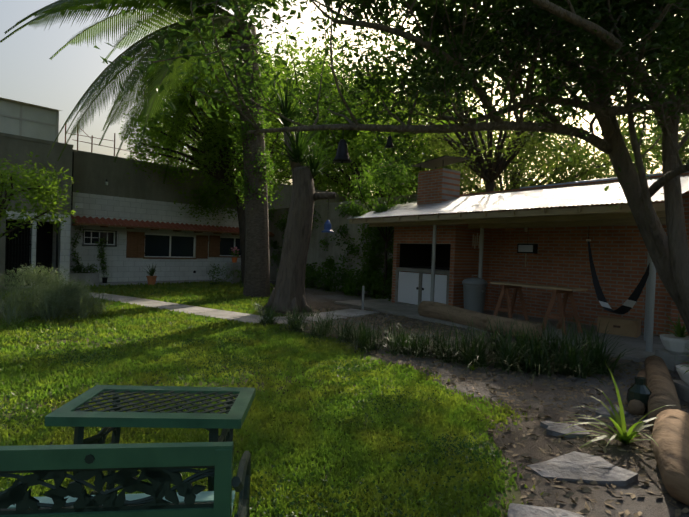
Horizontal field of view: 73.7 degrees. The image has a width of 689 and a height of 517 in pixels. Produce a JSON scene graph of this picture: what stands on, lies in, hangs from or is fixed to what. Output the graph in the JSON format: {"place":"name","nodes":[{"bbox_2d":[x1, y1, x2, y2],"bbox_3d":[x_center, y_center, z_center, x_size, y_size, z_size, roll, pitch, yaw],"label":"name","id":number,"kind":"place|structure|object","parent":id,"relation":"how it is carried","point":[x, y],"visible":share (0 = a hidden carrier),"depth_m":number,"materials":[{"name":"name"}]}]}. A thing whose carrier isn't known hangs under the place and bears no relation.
{"place":"outdoors","nodes":[
{"label":"outdoors","id":0,"kind":"place"},
{"bbox_2d":[69,226,241,284],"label":"potted plants","id":1,"kind":"object","parent":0,"point":[94,276],"visible":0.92,"depth_m":15.89,"materials":[{"name":"green plant"}]},
{"bbox_2d":[81,279,275,286],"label":"house paving","id":2,"kind":"structure","parent":0,"point":[136,282],"depth_m":17.22,"materials":[{"name":"grey concrete"}]},
{"bbox_2d":[69,149,349,281],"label":"house","id":3,"kind":"structure","parent":0,"point":[138,222],"depth_m":17.45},
{"bbox_2d":[207,247,241,282],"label":"house shrubs","id":4,"kind":"object","parent":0,"point":[215,267],"visible":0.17,"depth_m":18.04,"materials":[{"name":"green plant"}]},
{"bbox_2d":[208,278,243,287],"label":"strap plants","id":5,"kind":"object","parent":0,"point":[219,281],"visible":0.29,"depth_m":16.59,"materials":[{"name":"green plant"}]},
{"bbox_2d":[89,292,379,324],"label":"garden path","id":6,"kind":"structure","parent":0,"point":[216,313],"depth_m":10.36,"materials":[{"name":"concrete"}]},
{"bbox_2d":[0,286,524,516],"bbox_3d":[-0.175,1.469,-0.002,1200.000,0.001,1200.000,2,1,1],"label":"ground","id":7,"kind":"structure","parent":0,"point":[517,499],"depth_m":4.03,"materials":[{"name":"green plant"}]},
{"bbox_2d":[0,132,72,288],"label":"building","id":8,"kind":"structure","parent":7,"relation":"on","point":[36,247],"depth_m":14.32,"materials":[{"name":"black"}]},
{"bbox_2d":[0,97,290,183],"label":"fence","id":9,"kind":"object","parent":8,"relation":"on","point":[19,118],"visible":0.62,"depth_m":14.15,"materials":[{"name":"silver metal"}]},
{"bbox_2d":[0,152,78,238],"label":"tree","id":10,"kind":"object","parent":7,"relation":"on","point":[35,186],"visible":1,"depth_m":9.62,"materials":[{"name":"green plant"}]},
{"bbox_2d":[0,263,117,325],"bbox_3d":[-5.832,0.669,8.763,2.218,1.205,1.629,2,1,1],"label":"lavender bush","id":11,"kind":"object","parent":7,"relation":"on","point":[71,288],"visible":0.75,"depth_m":8.65,"materials":[{"name":"green plant"}]},
{"bbox_2d":[0,442,250,516],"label":"garden bench","id":12,"kind":"object","parent":7,"relation":"on","point":[160,466],"visible":1,"depth_m":1.39,"materials":[{"name":"green metal"}]},
{"bbox_2d":[0,0,287,297],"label":"palm tree","id":13,"kind":"object","parent":7,"relation":"on","point":[255,178],"visible":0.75,"depth_m":13.29,"materials":[{"name":"green plant"}]},
{"bbox_2d":[45,385,255,494],"bbox_3d":[-0.881,1.044,2.192,0.821,0.737,0.457,2,1,-3],"label":"garden table","id":14,"kind":"object","parent":7,"relation":"on","point":[115,418],"visible":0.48,"depth_m":2.09,"materials":[{"name":"green metal"}]},
{"bbox_2d":[119,50,311,283],"bbox_3d":[-5.112,-3.843,18.657,7.526,9.685,6.984,2,1,1],"label":"tree","id":15,"kind":"object","parent":7,"relation":"on","point":[224,174],"visible":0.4,"depth_m":17.06,"materials":[{"name":"green plant"}]},
{"bbox_2d":[125,45,321,180],"bbox_3d":[-7.889,-7.389,34.157,14.853,15.973,12.490,2,1,1],"label":"tree","id":16,"kind":"object","parent":7,"relation":"on","point":[265,48],"depth_m":32.40,"materials":[{"name":"green plant"}]},
{"bbox_2d":[0,314,513,516],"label":"clover patches","id":17,"kind":"object","parent":7,"relation":"on","point":[465,445],"depth_m":3.97,"materials":[{"name":"green plant"}]},
{"bbox_2d":[213,26,406,192],"bbox_3d":[-2.234,-6.792,29.823,13.198,15.324,11.160,2,1,1],"label":"tree","id":18,"kind":"object","parent":7,"relation":"on","point":[314,68],"visible":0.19,"depth_m":27.37,"materials":[{"name":"green plant"}]},
{"bbox_2d":[0,280,659,516],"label":"grass blades","id":19,"kind":"object","parent":7,"relation":"on","point":[322,438],"depth_m":4.30,"materials":[{"name":"green plant"}]},
{"bbox_2d":[276,260,391,300],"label":"wall shrubs","id":20,"kind":"object","parent":7,"relation":"on","point":[317,275],"depth_m":15.57,"materials":[{"name":"green plant"}]},
{"bbox_2d":[268,194,416,297],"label":"wall","id":21,"kind":"structure","parent":7,"relation":"on","point":[361,246],"depth_m":16.76,"materials":[{"name":"grey paint"}]},
{"bbox_2d":[294,99,476,202],"bbox_3d":[2.162,-4.144,26.854,11.080,10.444,9.810,2,1,1],"label":"tree","id":22,"kind":"object","parent":7,"relation":"on","point":[342,182],"visible":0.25,"depth_m":24.77,"materials":[{"name":"green plant"}]},
{"bbox_2d":[94,0,688,334],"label":"tree","id":23,"kind":"object","parent":7,"relation":"on","point":[603,36],"visible":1,"depth_m":5.40,"materials":[{"name":"green plant"}]},
{"bbox_2d":[330,61,499,191],"bbox_3d":[4.457,-7.835,40.150,18.780,17.515,14.328,2,1,1],"label":"tree","id":24,"kind":"object","parent":7,"relation":"on","point":[453,113],"depth_m":36.38,"materials":[{"name":"green plant"}]},
{"bbox_2d":[395,17,594,191],"bbox_3d":[5.010,-3.623,16.122,6.842,9.974,6.428,2,1,1],"label":"tree","id":25,"kind":"object","parent":7,"relation":"on","point":[489,170],"visible":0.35,"depth_m":15.66,"materials":[{"name":"green plant"}]},
{"bbox_2d":[403,111,658,194],"bbox_3d":[9.255,-3.119,23.807,13.743,8.996,9.658,2,1,1],"label":"tree","id":26,"kind":"object","parent":7,"relation":"on","point":[585,170],"visible":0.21,"depth_m":21.40,"materials":[{"name":"green plant"}]},
{"bbox_2d":[594,50,688,176],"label":"tree","id":27,"kind":"object","parent":7,"relation":"on","point":[645,146],"visible":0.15,"depth_m":17.63,"materials":[{"name":"green plant"}]},
{"bbox_2d":[0,0,688,194],"label":"sky","id":28,"kind":"structure","parent":0,"point":[27,72],"materials":[{"name":"white"}]},
{"bbox_2d":[305,273,389,297],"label":"wall ferns","id":29,"kind":"object","parent":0,"point":[346,289],"depth_m":15.21,"materials":[{"name":"green plant"}]},
{"bbox_2d":[342,152,417,298],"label":"tree","id":30,"kind":"object","parent":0,"point":[366,188],"visible":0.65,"depth_m":14.02,"materials":[{"name":"green plant"}]},
{"bbox_2d":[270,281,688,516],"bbox_3d":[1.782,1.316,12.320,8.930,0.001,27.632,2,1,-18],"label":"dirt bed","id":31,"kind":"object","parent":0,"point":[648,504],"depth_m":4.19,"materials":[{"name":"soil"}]},
{"bbox_2d":[252,299,325,318],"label":"grass plants","id":32,"kind":"object","parent":31,"relation":"on","point":[306,315],"visible":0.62,"depth_m":9.84,"materials":[{"name":"green plant"}]},
{"bbox_2d":[244,68,355,313],"bbox_3d":[-1.162,-1.585,10.739,2.886,5.776,2.705,2,1,1],"label":"tree","id":33,"kind":"object","parent":31,"relation":"on","point":[288,291],"visible":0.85,"depth_m":10.47,"materials":[{"name":"brown plant"}]},
{"bbox_2d":[247,301,494,369],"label":"border plants","id":34,"kind":"object","parent":31,"relation":"on","point":[422,347],"visible":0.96,"depth_m":6.88,"materials":[{"name":"green plant"}]},
{"bbox_2d":[418,301,541,340],"bbox_3d":[2.559,1.206,9.165,0.449,0.419,3.056,1,1,-28],"label":"fallen log","id":35,"kind":"object","parent":31,"relation":"on","point":[442,311],"visible":0.67,"depth_m":9.05,"materials":[{"name":"brown wood"}]},
{"bbox_2d":[334,299,665,361],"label":"patio floor","id":36,"kind":"structure","parent":31,"relation":"on","point":[638,344],"depth_m":9.22,"materials":[{"name":"grey concrete"}]},
{"bbox_2d":[462,275,487,312],"bbox_3d":[2.979,0.860,10.543,0.570,0.950,0.570,1,1,-37],"label":"dustbin","id":37,"kind":"object","parent":36,"relation":"on","point":[474,291],"visible":0.79,"depth_m":10.34,"materials":[{"name":"grey metal"}]},
{"bbox_2d":[490,282,587,334],"bbox_3d":[3.834,0.965,9.226,0.663,0.864,1.750,1,1,-37],"label":"trestle table","id":38,"kind":"object","parent":36,"relation":"on","point":[557,291],"visible":0.85,"depth_m":8.98,"materials":[{"name":"brown wood"}]},
{"bbox_2d":[597,315,640,337],"bbox_3d":[5.262,1.292,8.806,0.660,0.305,0.403,3,1,41],"label":"cardboard box","id":39,"kind":"object","parent":36,"relation":"on","point":[629,327],"visible":0.98,"depth_m":8.65,"materials":[{"name":"brown cardboard"}]},
{"bbox_2d":[347,155,688,351],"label":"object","id":40,"kind":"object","parent":31,"relation":"on","point":[448,238],"visible":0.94,"depth_m":10.35,"materials":[{"name":"brown brick"}]},
{"bbox_2d":[416,312,638,385],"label":"border plants","id":41,"kind":"object","parent":31,"relation":"on","point":[522,354],"visible":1,"depth_m":5.95,"materials":[{"name":"green plant"}]},
{"bbox_2d":[460,362,668,447],"bbox_3d":[1.827,1.196,4.513,1.048,0.687,2.831,2,1,-26],"label":"spider plant","id":42,"kind":"object","parent":31,"relation":"on","point":[624,435],"visible":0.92,"depth_m":3.69,"materials":[{"name":"green plant"}]},
{"bbox_2d":[507,406,637,516],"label":"stepping stone path","id":43,"kind":"structure","parent":31,"relation":"on","point":[571,463],"depth_m":3.12,"materials":[{"name":"stone"}]},
{"bbox_2d":[626,314,688,412],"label":"potted plants","id":44,"kind":"object","parent":31,"relation":"on","point":[674,355],"visible":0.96,"depth_m":6.15,"materials":[{"name":"white ceramic"}]},
{"bbox_2d":[628,355,688,505],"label":"logs","id":45,"kind":"object","parent":31,"relation":"on","point":[670,432],"visible":0.85,"depth_m":3.40,"materials":[{"name":"brown wood"}]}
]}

